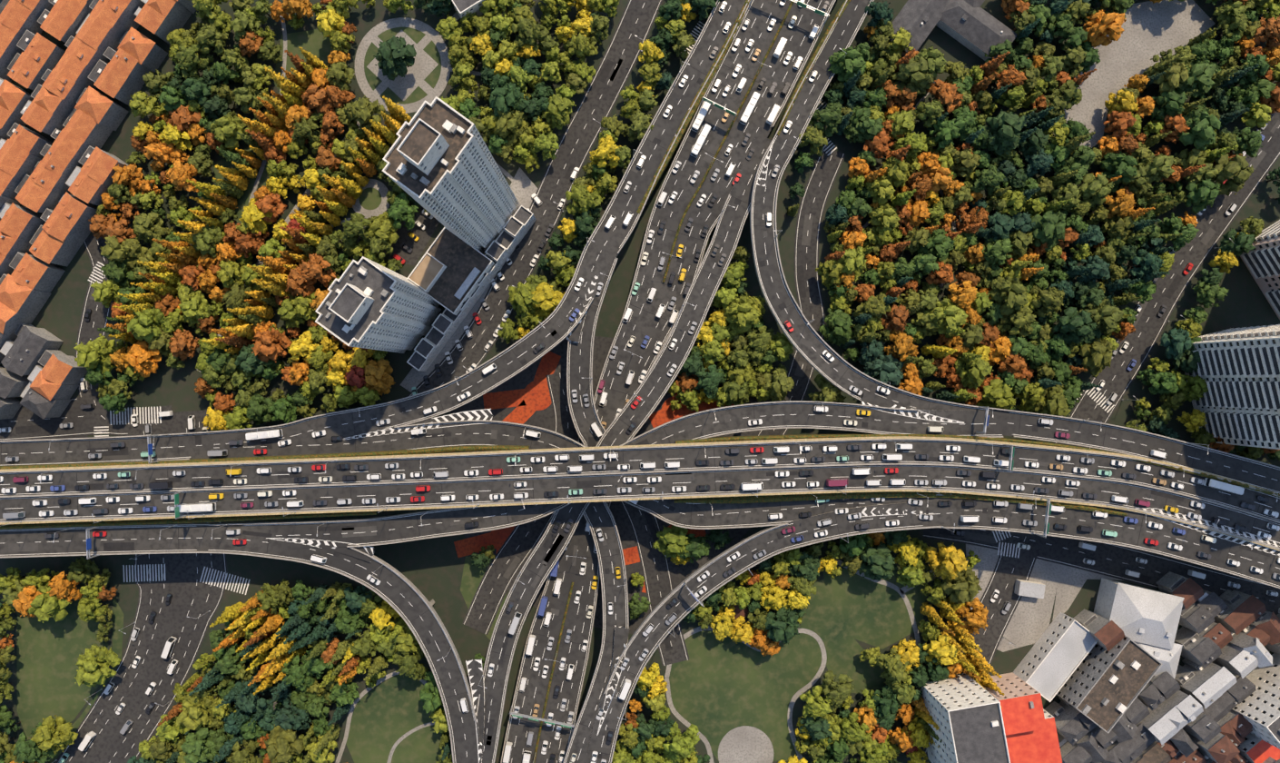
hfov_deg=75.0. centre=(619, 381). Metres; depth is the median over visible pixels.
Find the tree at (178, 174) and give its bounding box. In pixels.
[165,157,201,192]
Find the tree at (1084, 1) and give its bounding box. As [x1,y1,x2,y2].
[1068,0,1092,15]
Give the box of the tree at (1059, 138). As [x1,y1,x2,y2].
[1043,121,1071,146]
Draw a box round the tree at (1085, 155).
[1066,145,1095,168]
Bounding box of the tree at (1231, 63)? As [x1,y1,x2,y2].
[1220,56,1238,69]
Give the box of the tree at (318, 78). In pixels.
[309,67,336,88]
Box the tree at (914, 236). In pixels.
[901,225,930,254]
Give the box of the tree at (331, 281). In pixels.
[328,275,340,285]
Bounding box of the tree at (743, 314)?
[722,295,761,332]
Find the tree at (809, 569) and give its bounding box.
[788,551,820,580]
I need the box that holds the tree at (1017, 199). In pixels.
[999,188,1027,216]
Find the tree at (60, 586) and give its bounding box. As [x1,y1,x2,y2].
[46,570,82,601]
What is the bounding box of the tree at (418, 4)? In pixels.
[413,0,432,10]
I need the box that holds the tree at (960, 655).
[956,649,970,664]
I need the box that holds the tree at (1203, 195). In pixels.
[1183,178,1220,215]
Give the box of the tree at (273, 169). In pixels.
[265,157,287,180]
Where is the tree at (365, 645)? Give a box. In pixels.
[349,629,376,656]
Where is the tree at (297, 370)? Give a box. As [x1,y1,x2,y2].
[287,360,310,385]
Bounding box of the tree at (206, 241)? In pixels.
[189,224,224,257]
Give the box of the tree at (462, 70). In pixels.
[452,60,474,86]
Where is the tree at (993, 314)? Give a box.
[981,300,1003,325]
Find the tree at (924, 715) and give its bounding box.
[914,705,939,729]
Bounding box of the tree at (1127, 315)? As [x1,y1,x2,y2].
[1121,313,1132,318]
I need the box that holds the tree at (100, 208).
[95,203,112,216]
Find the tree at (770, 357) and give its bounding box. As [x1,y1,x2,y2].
[759,349,777,365]
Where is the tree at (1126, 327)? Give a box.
[1111,321,1135,341]
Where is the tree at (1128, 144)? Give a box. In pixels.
[1112,132,1138,156]
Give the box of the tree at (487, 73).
[480,66,494,85]
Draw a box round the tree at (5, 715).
[0,702,14,729]
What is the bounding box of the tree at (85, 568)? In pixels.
[66,556,99,584]
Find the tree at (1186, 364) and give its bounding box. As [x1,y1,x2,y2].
[1172,347,1201,373]
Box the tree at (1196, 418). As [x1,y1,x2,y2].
[1175,408,1207,432]
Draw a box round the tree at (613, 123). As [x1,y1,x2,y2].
[600,114,622,137]
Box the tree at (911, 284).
[900,278,919,294]
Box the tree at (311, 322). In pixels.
[306,316,319,328]
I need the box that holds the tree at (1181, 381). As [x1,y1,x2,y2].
[1170,368,1186,390]
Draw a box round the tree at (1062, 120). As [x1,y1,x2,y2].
[1054,115,1066,123]
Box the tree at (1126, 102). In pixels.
[1104,88,1138,115]
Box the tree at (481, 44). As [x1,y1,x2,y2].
[469,31,495,56]
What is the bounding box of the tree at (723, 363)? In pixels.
[717,357,730,370]
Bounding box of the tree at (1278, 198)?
[1275,185,1279,204]
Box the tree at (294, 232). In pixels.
[279,226,310,244]
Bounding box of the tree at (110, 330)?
[97,326,127,334]
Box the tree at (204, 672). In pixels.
[199,661,216,677]
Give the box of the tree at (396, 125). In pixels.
[385,114,403,137]
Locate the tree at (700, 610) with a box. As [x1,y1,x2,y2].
[692,600,712,619]
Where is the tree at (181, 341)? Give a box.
[168,328,199,361]
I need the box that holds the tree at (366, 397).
[354,384,380,405]
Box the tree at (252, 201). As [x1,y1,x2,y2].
[248,196,257,205]
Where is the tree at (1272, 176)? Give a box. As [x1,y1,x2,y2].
[1265,167,1279,186]
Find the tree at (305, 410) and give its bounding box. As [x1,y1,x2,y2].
[296,403,317,418]
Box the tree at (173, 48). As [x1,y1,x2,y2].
[168,43,179,64]
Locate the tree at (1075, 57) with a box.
[1059,45,1086,72]
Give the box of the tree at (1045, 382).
[1030,374,1062,388]
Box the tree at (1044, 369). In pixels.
[1032,361,1054,381]
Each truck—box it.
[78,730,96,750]
[148,481,172,489]
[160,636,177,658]
[502,740,512,762]
[508,610,521,634]
[525,634,535,655]
[537,595,548,616]
[618,678,630,699]
[740,481,763,490]
[766,103,779,124]
[772,37,787,58]
[826,477,848,485]
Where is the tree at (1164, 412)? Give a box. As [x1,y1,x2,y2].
[1149,403,1172,424]
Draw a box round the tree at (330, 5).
[321,1,341,15]
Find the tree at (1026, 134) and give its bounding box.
[1015,126,1036,147]
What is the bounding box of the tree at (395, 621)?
[385,615,401,630]
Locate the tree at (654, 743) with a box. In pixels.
[645,733,666,750]
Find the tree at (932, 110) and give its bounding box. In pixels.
[914,98,945,127]
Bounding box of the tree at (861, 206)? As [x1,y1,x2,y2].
[846,193,872,222]
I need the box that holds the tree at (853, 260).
[835,245,866,282]
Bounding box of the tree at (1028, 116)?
[1006,110,1034,125]
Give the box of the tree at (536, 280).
[524,274,547,288]
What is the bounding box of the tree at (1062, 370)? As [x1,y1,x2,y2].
[1048,359,1072,382]
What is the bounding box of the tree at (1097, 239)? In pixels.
[1079,224,1104,247]
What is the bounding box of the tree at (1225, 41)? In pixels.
[1217,33,1240,49]
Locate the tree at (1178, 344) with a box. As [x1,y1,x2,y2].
[1158,326,1191,360]
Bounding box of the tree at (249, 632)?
[244,622,259,639]
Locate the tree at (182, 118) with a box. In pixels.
[168,104,201,137]
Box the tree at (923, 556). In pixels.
[921,544,928,560]
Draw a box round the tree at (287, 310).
[275,298,305,328]
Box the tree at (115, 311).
[110,302,130,317]
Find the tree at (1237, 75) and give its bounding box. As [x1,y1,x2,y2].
[1217,63,1259,88]
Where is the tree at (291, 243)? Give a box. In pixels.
[281,237,304,254]
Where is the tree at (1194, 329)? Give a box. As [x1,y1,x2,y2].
[1174,315,1203,337]
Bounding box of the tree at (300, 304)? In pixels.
[290,294,317,320]
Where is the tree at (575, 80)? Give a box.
[564,72,588,94]
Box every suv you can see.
[12,475,28,482]
[79,377,88,390]
[80,403,94,409]
[92,507,108,513]
[103,681,115,694]
[110,441,125,447]
[130,627,139,640]
[135,494,150,501]
[140,451,156,456]
[145,423,152,434]
[145,681,156,694]
[207,478,223,484]
[208,492,224,499]
[226,528,240,534]
[228,439,243,445]
[256,467,271,473]
[257,490,272,496]
[336,497,352,504]
[342,474,356,481]
[366,472,381,479]
[393,253,405,264]
[415,484,430,491]
[423,405,437,414]
[441,493,455,501]
[463,324,472,338]
[464,520,479,527]
[488,468,502,474]
[490,277,500,290]
[513,492,528,498]
[531,193,541,205]
[542,465,557,472]
[549,753,555,762]
[554,453,569,460]
[570,167,579,179]
[597,379,605,393]
[603,452,618,458]
[614,407,621,418]
[636,155,646,167]
[642,622,653,635]
[657,256,665,269]
[665,611,677,624]
[668,271,676,285]
[678,267,686,281]
[682,282,691,295]
[711,78,721,92]
[725,447,739,453]
[731,38,740,51]
[766,212,771,226]
[768,81,777,95]
[768,512,782,519]
[780,81,790,95]
[793,56,802,69]
[814,405,828,412]
[815,499,829,502]
[817,517,831,525]
[822,444,837,451]
[855,521,869,529]
[871,443,886,449]
[932,478,946,484]
[962,500,976,505]
[992,515,1007,522]
[993,500,1008,506]
[1000,600,1011,613]
[1001,447,1015,454]
[1038,417,1053,424]
[1058,489,1073,496]
[1077,524,1092,531]
[1092,510,1107,517]
[1102,529,1117,536]
[1105,392,1117,404]
[1134,498,1150,506]
[1201,534,1216,542]
[1210,516,1226,525]
[1224,203,1236,216]
[1255,123,1268,132]
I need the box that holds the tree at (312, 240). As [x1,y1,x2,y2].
[300,231,321,246]
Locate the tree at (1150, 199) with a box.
[1141,192,1171,206]
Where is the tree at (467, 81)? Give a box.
[459,74,478,91]
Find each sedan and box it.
[0,426,11,433]
[1,486,16,492]
[5,455,19,462]
[25,484,40,491]
[32,499,47,505]
[37,473,52,480]
[39,510,54,516]
[44,531,59,538]
[49,484,65,491]
[59,422,73,428]
[59,752,69,762]
[63,509,78,514]
[74,483,89,490]
[84,308,92,321]
[88,452,102,458]
[92,472,107,478]
[92,530,107,536]
[106,495,119,502]
[115,701,126,714]
[118,507,133,513]
[129,482,144,488]
[131,413,138,426]
[131,655,141,668]
[142,505,157,511]
[145,701,155,713]
[147,610,157,623]
[160,493,174,500]
[167,504,177,511]
[190,480,205,486]
[232,538,246,544]
[233,478,246,483]
[233,492,247,498]
[253,448,266,453]
[264,500,278,506]
[277,438,291,445]
[282,489,295,495]
[287,466,301,472]
[294,476,308,482]
[311,429,325,437]
[311,463,325,470]
[313,499,327,505]
[318,475,332,482]
[335,462,350,469]
[354,463,368,470]
[362,497,375,503]
[366,573,380,584]
[375,418,390,425]
[384,462,398,468]
[385,496,400,502]
[391,472,405,479]
[400,242,413,253]
[410,495,424,502]
[411,386,417,394]
[422,208,433,218]
[423,374,430,387]
[434,363,442,375]
[444,351,452,364]
[456,391,471,401]
[463,469,478,475]
[466,363,476,372]
[472,312,482,324]
[480,297,490,310]
[487,662,494,676]
[489,492,503,499]
[492,324,502,336]
[496,269,504,280]
[502,309,511,321]
[505,256,511,265]
[506,456,520,462]
[512,705,520,718]
[530,254,539,266]
[530,455,544,462]
[531,703,539,716]
[532,342,545,353]
[532,656,540,670]
[537,238,546,251]
[541,664,548,678]
[541,739,548,754]
[544,223,553,236]
[544,490,559,496]
[546,636,553,649]
[546,711,553,726]
[551,519,561,531]
[552,684,560,698]
[554,725,561,739]
[559,657,566,669]
[560,698,567,710]
[563,518,573,531]
[564,629,571,642]
[566,710,573,723]
[568,488,582,494]
[569,307,580,321]
[571,389,577,402]
[573,590,580,603]
[574,277,583,290]
[579,561,585,574]
[582,393,590,406]
[586,605,593,618]
[590,575,598,589]
[590,750,598,762]
[591,463,606,469]
[592,488,607,493]
[596,282,603,295]
[596,528,603,541]
[596,708,603,719]
[605,729,613,744]
[609,345,618,358]
[616,361,624,374]
[617,486,631,492]
[620,657,629,669]
[623,476,637,482]
[625,422,636,433]
[630,395,641,408]
[631,282,639,295]
[638,369,647,383]
[638,648,649,660]
[640,251,649,265]
[640,334,649,347]
[646,229,654,243]
[647,475,661,482]
[653,341,662,354]
[658,220,666,234]
[662,105,672,117]
[666,597,678,608]
[667,363,677,375]
[668,190,678,203]
[668,295,676,309]
[671,160,681,173]
[671,485,686,492]
[676,244,683,256]
[679,74,688,87]
[684,217,693,231]
[688,321,697,334]
[689,169,699,183]
[693,248,701,261]
[694,585,707,596]
[695,459,708,464]
[696,194,706,206]
[696,484,709,490]
[697,570,709,580]
[700,224,708,236]
[708,46,718,59]
[708,193,718,206]
[710,167,719,180]
[710,243,719,255]
[718,253,726,265]
[719,459,733,465]
[720,482,735,489]
[721,111,729,122]
[723,566,736,576]
[727,551,740,561]
[731,63,741,77]
[732,173,741,184]
[741,133,750,145]
[745,39,754,51]
[746,147,755,160]
[748,418,762,424]
[749,446,763,452]
[751,49,760,61]
[753,549,766,558]
[767,18,776,30]
[771,164,779,177]
[775,470,789,476]
[779,0,786,6]
[781,481,795,486]
[781,525,795,533]
[783,51,792,65]
[783,120,792,133]
[787,15,797,29]
[798,469,813,475]
[811,455,825,462]
[814,529,827,537]
[822,350,834,361]
[835,507,848,513]
[843,419,856,425]
[846,443,861,450]
[847,512,861,519]
[848,384,862,394]
[856,409,870,415]
[871,497,885,501]
[876,385,890,394]
[884,467,898,472]
[885,519,899,525]
[907,498,923,505]
[914,479,928,484]
[915,452,929,459]
[918,512,933,520]
[938,500,952,505]
[939,454,954,460]
[945,444,960,451]
[951,529,964,535]
[956,469,971,475]
[962,480,975,486]
[985,482,1000,489]
[989,589,999,601]
[1010,483,1024,490]
[1016,541,1030,549]
[1022,519,1037,525]
[1024,461,1039,467]
[1033,486,1049,493]
[1041,475,1055,482]
[1049,462,1063,470]
[1054,431,1070,438]
[1055,453,1070,460]
[1065,479,1080,485]
[1073,466,1087,473]
[1080,456,1094,462]
[1082,492,1097,499]
[1097,469,1112,475]
[1110,459,1125,466]
[1118,341,1129,353]
[1122,472,1136,479]
[1123,516,1138,523]
[1126,358,1136,371]
[1135,462,1151,471]
[1143,537,1158,545]
[1147,521,1162,529]
[1152,477,1166,484]
[1156,305,1166,316]
[1160,469,1174,477]
[1163,504,1178,512]
[1167,541,1182,550]
[1182,262,1193,275]
[1187,512,1201,520]
[1190,476,1204,484]
[1190,500,1205,508]
[1196,551,1211,559]
[1227,580,1240,588]
[1233,523,1248,531]
[1240,501,1255,510]
[1257,531,1271,539]
[1263,508,1279,517]
[1271,572,1279,579]
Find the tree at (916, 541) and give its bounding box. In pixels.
[911,537,927,559]
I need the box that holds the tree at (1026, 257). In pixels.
[1014,254,1039,264]
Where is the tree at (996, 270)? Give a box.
[986,262,1003,282]
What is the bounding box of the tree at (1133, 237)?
[1124,232,1149,245]
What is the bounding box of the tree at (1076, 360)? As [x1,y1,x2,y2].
[1065,353,1082,366]
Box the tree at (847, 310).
[843,303,852,314]
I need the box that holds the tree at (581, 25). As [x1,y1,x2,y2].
[570,15,593,37]
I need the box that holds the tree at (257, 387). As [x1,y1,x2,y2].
[250,377,270,395]
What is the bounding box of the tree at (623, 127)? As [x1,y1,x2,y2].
[615,122,629,137]
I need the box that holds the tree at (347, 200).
[330,187,356,207]
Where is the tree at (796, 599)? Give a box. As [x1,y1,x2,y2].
[783,587,810,609]
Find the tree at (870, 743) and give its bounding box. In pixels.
[862,730,877,752]
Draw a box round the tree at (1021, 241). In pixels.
[1004,228,1033,260]
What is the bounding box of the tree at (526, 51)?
[516,43,541,59]
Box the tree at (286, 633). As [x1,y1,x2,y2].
[275,627,295,639]
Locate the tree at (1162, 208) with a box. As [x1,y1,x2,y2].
[1145,197,1186,216]
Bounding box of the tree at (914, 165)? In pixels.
[905,156,925,175]
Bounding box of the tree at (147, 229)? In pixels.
[133,210,165,244]
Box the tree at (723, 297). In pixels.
[711,283,738,307]
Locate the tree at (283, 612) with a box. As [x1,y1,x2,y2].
[276,603,291,618]
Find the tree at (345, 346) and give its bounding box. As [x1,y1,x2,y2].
[337,338,363,353]
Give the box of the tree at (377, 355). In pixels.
[372,349,390,362]
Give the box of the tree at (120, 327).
[106,322,134,337]
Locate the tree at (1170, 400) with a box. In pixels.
[1159,389,1185,410]
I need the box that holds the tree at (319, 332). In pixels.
[307,324,330,344]
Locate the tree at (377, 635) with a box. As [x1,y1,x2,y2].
[367,619,394,644]
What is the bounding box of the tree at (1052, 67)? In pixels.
[1037,54,1064,87]
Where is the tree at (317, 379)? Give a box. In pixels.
[306,368,331,394]
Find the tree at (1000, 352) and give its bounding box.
[988,334,1012,364]
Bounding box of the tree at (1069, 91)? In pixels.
[1052,78,1083,109]
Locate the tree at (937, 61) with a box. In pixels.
[911,45,946,80]
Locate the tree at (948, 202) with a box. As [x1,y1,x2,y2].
[939,194,955,214]
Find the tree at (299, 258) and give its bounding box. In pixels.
[289,253,309,264]
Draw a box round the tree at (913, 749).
[905,745,918,754]
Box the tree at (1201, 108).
[1191,101,1210,111]
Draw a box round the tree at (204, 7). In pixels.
[192,0,229,22]
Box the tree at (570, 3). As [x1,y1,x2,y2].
[563,0,576,6]
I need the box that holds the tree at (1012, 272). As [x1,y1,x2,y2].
[999,266,1022,282]
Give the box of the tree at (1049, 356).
[1041,351,1052,365]
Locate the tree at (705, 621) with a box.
[695,611,713,630]
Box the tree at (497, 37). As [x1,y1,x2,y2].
[488,27,509,51]
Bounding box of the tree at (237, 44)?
[233,37,242,50]
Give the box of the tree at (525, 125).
[521,120,534,135]
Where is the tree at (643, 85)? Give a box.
[636,80,654,96]
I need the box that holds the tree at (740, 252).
[732,246,750,261]
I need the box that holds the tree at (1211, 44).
[1197,39,1219,60]
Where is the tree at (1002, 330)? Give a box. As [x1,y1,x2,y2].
[995,320,1011,336]
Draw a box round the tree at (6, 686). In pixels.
[0,678,14,703]
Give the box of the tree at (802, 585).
[787,569,817,598]
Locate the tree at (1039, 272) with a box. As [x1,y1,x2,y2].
[1024,258,1048,280]
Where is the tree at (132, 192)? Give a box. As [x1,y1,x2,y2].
[130,188,140,196]
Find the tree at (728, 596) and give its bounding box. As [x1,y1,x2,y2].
[717,580,738,607]
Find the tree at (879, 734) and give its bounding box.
[871,722,890,742]
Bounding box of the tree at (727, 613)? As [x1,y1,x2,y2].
[717,604,736,620]
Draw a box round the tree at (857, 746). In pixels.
[837,739,866,755]
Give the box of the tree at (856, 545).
[838,533,869,557]
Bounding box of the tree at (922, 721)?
[914,711,926,724]
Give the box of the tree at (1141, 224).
[1126,218,1160,234]
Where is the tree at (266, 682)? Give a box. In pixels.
[253,672,276,695]
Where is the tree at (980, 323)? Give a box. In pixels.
[976,317,986,327]
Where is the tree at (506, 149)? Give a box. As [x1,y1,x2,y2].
[495,142,515,164]
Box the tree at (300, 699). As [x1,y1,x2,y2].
[290,687,315,709]
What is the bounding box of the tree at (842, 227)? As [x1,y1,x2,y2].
[832,221,849,236]
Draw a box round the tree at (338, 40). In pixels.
[328,30,354,52]
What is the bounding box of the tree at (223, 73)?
[212,60,240,84]
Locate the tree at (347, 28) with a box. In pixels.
[339,20,357,43]
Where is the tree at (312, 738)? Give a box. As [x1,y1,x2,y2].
[298,730,315,750]
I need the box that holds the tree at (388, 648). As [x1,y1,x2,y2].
[374,630,398,657]
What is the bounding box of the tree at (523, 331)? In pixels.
[516,324,530,338]
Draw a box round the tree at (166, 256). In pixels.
[155,252,184,264]
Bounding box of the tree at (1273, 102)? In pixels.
[1260,81,1279,113]
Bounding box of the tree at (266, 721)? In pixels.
[256,706,279,730]
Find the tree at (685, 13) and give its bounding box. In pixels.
[679,2,696,22]
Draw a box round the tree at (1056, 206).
[1042,197,1072,214]
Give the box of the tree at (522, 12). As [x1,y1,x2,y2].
[511,4,538,34]
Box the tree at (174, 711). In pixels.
[157,701,183,726]
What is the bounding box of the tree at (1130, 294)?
[1120,291,1135,297]
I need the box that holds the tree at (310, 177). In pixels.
[302,168,328,189]
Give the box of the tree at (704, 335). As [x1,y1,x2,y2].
[695,321,715,347]
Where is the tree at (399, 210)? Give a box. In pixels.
[385,190,418,229]
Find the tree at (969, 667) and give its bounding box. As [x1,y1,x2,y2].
[958,652,979,675]
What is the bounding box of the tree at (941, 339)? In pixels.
[935,334,948,346]
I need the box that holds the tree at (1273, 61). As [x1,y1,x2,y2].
[1254,54,1279,74]
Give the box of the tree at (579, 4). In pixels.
[574,0,590,10]
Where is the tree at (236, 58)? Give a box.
[221,47,248,70]
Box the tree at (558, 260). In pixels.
[544,249,571,274]
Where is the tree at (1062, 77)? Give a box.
[1049,70,1071,88]
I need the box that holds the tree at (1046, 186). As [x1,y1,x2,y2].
[1032,176,1054,198]
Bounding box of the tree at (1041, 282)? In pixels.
[1028,275,1048,290]
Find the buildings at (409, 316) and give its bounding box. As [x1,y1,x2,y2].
[0,0,1279,762]
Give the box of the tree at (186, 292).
[176,280,205,302]
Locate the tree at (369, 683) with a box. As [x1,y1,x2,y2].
[364,675,377,688]
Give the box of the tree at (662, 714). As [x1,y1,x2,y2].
[649,704,670,720]
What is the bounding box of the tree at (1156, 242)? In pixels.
[1141,236,1165,252]
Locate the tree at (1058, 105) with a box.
[1041,93,1068,119]
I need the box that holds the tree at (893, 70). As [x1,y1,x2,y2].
[884,64,896,78]
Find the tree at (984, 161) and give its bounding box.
[973,149,990,169]
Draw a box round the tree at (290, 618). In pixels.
[275,614,295,634]
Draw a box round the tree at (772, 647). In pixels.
[754,637,781,656]
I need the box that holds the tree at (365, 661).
[355,656,372,674]
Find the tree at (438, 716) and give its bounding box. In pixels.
[429,706,449,733]
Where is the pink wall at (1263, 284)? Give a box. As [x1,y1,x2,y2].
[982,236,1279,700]
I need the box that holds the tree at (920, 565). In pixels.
[915,557,925,569]
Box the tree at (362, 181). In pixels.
[353,172,369,187]
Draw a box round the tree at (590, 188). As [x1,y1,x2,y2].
[584,184,595,192]
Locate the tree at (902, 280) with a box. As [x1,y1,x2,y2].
[896,275,913,287]
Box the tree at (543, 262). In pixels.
[537,256,551,271]
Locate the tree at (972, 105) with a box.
[966,100,980,114]
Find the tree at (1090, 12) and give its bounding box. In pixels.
[1081,7,1097,23]
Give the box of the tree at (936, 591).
[920,578,945,604]
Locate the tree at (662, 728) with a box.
[652,715,674,737]
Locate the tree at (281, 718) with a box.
[273,703,295,729]
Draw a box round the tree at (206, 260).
[197,252,217,268]
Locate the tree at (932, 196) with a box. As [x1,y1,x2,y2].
[923,190,939,206]
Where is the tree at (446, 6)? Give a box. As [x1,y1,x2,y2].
[431,0,454,15]
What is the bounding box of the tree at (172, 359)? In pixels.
[165,352,186,369]
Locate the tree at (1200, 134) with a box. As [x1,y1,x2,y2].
[1176,108,1221,150]
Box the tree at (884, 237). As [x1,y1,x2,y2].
[872,224,894,246]
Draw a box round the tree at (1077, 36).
[1058,26,1088,49]
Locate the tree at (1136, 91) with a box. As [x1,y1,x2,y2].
[1116,88,1140,102]
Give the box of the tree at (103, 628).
[98,620,113,633]
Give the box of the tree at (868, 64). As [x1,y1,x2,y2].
[864,60,872,74]
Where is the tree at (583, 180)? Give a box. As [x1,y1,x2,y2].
[571,176,590,187]
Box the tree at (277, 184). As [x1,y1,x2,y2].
[265,175,287,198]
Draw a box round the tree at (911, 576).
[896,562,925,588]
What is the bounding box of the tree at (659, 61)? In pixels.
[653,56,668,68]
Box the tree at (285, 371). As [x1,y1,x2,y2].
[280,366,297,385]
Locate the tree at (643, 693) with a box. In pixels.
[633,683,651,697]
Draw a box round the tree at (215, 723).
[205,712,224,729]
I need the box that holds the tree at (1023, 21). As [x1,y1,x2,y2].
[1008,9,1035,39]
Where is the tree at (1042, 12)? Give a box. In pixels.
[1027,4,1051,36]
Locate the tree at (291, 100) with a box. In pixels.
[280,89,305,106]
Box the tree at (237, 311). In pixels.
[226,307,255,320]
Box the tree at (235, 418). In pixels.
[222,404,252,429]
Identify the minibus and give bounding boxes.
[2,511,25,518]
[206,449,227,455]
[552,577,561,595]
[590,422,602,438]
[852,467,870,474]
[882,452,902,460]
[960,514,979,521]
[1078,541,1096,551]
[1187,569,1205,579]
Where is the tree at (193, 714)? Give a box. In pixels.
[173,688,219,730]
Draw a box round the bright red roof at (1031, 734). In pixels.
[999,692,1279,762]
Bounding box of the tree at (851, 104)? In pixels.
[843,102,855,109]
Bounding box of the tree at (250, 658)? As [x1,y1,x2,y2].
[238,648,255,660]
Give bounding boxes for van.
[78,497,97,503]
[119,718,133,734]
[157,410,173,416]
[167,659,178,674]
[187,414,196,429]
[225,468,241,474]
[286,500,304,506]
[310,553,326,562]
[411,427,426,434]
[433,470,448,477]
[460,697,469,712]
[482,363,496,374]
[519,677,526,691]
[525,429,541,437]
[526,730,533,746]
[543,611,551,626]
[566,663,574,679]
[567,464,582,471]
[579,453,593,460]
[584,521,590,531]
[599,391,607,405]
[604,215,615,229]
[622,211,633,226]
[622,307,631,322]
[625,370,634,384]
[640,461,655,468]
[647,287,656,302]
[655,303,665,317]
[657,191,667,206]
[664,461,679,467]
[669,309,678,323]
[725,162,735,177]
[736,77,746,92]
[761,457,777,463]
[773,445,789,452]
[808,24,818,39]
[866,478,881,484]
[889,478,905,484]
[896,443,912,449]
[927,425,943,432]
[963,455,980,462]
[980,471,996,477]
[993,459,1009,465]
[1017,502,1033,509]
[1051,504,1064,511]
[1111,494,1127,502]
[1124,569,1140,577]
[1150,449,1166,458]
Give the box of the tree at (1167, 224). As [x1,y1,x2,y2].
[1156,212,1182,232]
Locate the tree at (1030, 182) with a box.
[1018,177,1038,196]
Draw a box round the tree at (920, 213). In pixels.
[905,197,930,229]
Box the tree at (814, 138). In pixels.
[797,124,827,156]
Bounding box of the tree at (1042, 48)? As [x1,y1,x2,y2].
[1033,40,1055,57]
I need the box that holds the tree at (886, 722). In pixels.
[873,707,897,730]
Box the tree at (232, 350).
[224,346,240,354]
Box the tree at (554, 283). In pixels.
[547,278,563,291]
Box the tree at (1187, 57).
[1173,44,1196,68]
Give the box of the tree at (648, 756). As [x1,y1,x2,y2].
[635,747,660,762]
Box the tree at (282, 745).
[264,723,304,762]
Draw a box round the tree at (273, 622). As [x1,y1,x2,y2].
[251,610,285,638]
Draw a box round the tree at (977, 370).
[955,354,993,389]
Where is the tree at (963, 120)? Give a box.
[937,105,977,142]
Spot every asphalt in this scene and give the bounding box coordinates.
[0,0,1279,762]
[0,0,1279,762]
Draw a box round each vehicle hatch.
[58,498,70,503]
[106,482,118,488]
[118,471,130,477]
[165,592,172,604]
[172,470,185,475]
[240,502,253,507]
[330,434,343,441]
[408,231,418,241]
[410,471,423,477]
[414,220,425,229]
[454,339,462,350]
[465,493,478,500]
[483,340,492,351]
[505,600,513,612]
[514,481,526,486]
[520,466,531,472]
[557,198,565,209]
[558,749,565,762]
[569,752,576,762]
[580,639,588,650]
[608,601,613,613]
[615,566,620,578]
[617,463,630,469]
[623,180,631,192]
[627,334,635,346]
[642,486,655,492]
[668,337,677,349]
[718,0,727,12]
[722,21,730,33]
[722,85,730,97]
[724,143,733,155]
[741,19,749,30]
[745,458,757,463]
[757,77,766,88]
[784,320,793,332]
[790,534,803,541]
[793,457,806,462]
[798,511,811,517]
[799,444,811,451]
[807,481,818,486]
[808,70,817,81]
[820,0,829,12]
[836,455,848,461]
[860,453,873,460]
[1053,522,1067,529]
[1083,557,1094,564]
[1095,379,1104,390]
[1111,349,1117,358]
[1134,305,1142,315]
[1135,556,1147,563]
[1151,277,1158,285]
[1170,482,1183,489]
[1171,526,1185,534]
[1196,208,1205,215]
[1226,558,1240,566]
[1250,565,1263,573]
[1256,494,1269,502]
[1266,522,1279,530]
[1266,589,1278,596]
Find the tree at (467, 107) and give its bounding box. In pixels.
[458,97,481,118]
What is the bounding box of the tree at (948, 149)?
[934,143,955,160]
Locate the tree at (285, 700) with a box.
[281,689,295,705]
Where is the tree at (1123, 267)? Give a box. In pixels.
[1116,264,1127,272]
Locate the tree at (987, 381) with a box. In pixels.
[974,375,990,391]
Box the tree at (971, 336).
[955,320,984,350]
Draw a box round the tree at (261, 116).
[248,107,274,127]
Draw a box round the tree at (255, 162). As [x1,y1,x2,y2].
[241,154,261,169]
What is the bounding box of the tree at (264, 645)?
[248,632,277,657]
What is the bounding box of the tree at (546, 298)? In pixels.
[530,281,565,320]
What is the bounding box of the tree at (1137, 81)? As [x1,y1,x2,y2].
[1123,73,1150,92]
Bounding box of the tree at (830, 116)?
[808,101,842,137]
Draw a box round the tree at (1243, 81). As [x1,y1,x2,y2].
[1228,76,1247,90]
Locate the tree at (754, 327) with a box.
[750,318,764,333]
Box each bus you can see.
[177,502,216,511]
[245,428,283,440]
[521,749,531,762]
[550,558,559,576]
[689,124,711,157]
[690,100,711,132]
[738,91,760,125]
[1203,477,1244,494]
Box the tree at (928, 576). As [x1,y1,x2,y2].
[920,564,934,584]
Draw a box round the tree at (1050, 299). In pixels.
[1028,285,1064,316]
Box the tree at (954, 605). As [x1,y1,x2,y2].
[945,596,965,613]
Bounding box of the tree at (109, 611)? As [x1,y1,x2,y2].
[96,603,113,621]
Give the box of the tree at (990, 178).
[971,164,1005,196]
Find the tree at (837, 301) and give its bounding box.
[829,292,848,312]
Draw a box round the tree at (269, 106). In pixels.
[256,96,283,119]
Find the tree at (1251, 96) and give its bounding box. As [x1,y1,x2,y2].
[1232,88,1260,108]
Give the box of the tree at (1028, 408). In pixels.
[1015,402,1034,412]
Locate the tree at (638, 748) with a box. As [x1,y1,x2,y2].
[625,738,647,758]
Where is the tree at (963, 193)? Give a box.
[952,185,973,209]
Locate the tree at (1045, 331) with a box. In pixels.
[1031,322,1052,339]
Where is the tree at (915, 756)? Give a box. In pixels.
[905,747,928,762]
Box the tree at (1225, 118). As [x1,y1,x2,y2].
[1217,107,1250,129]
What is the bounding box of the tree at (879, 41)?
[868,32,892,57]
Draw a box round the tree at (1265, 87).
[1240,76,1276,103]

